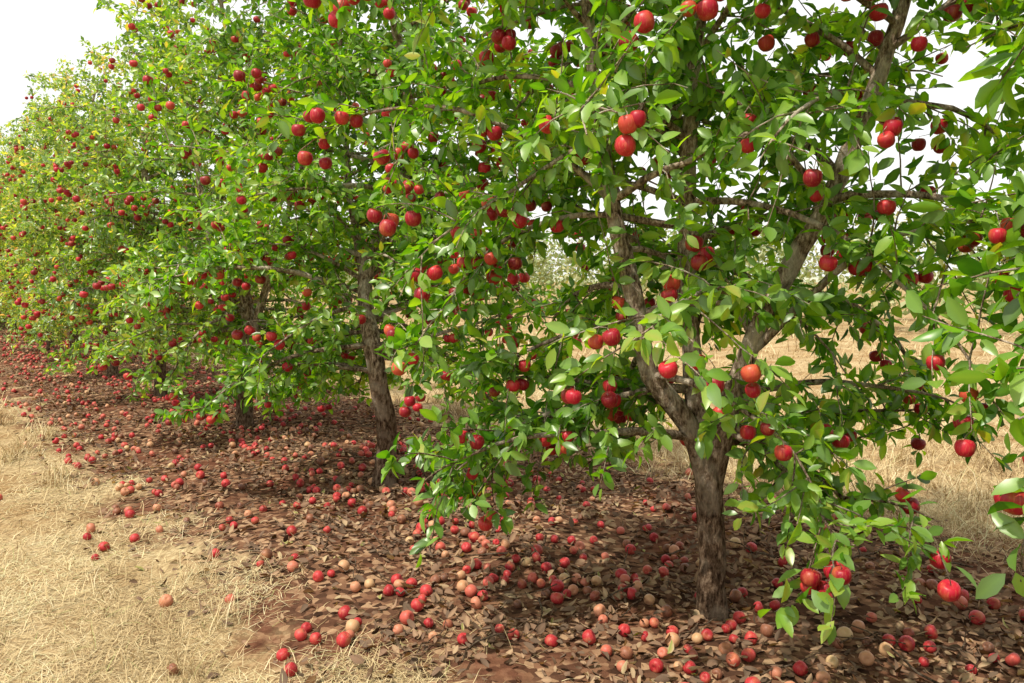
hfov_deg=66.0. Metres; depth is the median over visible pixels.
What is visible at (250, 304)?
apple tree
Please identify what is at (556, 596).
fallen apples
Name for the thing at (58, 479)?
dry grass
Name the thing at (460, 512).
fallen twigs
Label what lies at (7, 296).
apple tree
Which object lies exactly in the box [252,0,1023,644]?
apple tree
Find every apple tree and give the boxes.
[0,32,197,376]
[0,56,147,357]
[0,102,86,350]
[0,126,41,331]
[0,131,87,339]
[0,173,12,330]
[6,0,286,398]
[56,0,402,429]
[134,0,606,487]
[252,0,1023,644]
[905,0,1023,598]
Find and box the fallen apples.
[0,326,1023,682]
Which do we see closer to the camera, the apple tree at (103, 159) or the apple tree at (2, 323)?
the apple tree at (103, 159)
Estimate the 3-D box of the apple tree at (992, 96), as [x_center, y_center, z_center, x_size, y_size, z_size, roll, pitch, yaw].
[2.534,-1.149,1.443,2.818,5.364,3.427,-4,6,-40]
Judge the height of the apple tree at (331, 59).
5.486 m
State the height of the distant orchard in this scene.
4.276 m
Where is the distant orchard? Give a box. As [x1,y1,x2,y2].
[258,202,1023,320]
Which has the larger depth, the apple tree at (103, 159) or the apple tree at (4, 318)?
the apple tree at (4, 318)
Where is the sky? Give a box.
[0,0,1023,278]
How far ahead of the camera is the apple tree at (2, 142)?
21.27 m
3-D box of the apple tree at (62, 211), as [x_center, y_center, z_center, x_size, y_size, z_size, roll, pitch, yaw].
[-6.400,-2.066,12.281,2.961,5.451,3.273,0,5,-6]
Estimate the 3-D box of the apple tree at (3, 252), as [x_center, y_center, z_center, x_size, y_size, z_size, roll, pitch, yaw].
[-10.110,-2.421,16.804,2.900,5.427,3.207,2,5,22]
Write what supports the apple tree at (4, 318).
on the ground at (526, 668)
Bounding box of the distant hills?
[88,266,984,282]
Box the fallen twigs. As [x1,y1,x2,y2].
[2,358,1023,682]
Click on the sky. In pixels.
(34, 34)
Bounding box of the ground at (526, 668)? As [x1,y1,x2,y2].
[0,280,1023,682]
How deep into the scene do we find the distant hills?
353.77 m
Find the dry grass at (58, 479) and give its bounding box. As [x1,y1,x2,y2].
[0,313,1023,682]
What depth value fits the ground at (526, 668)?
4.49 m

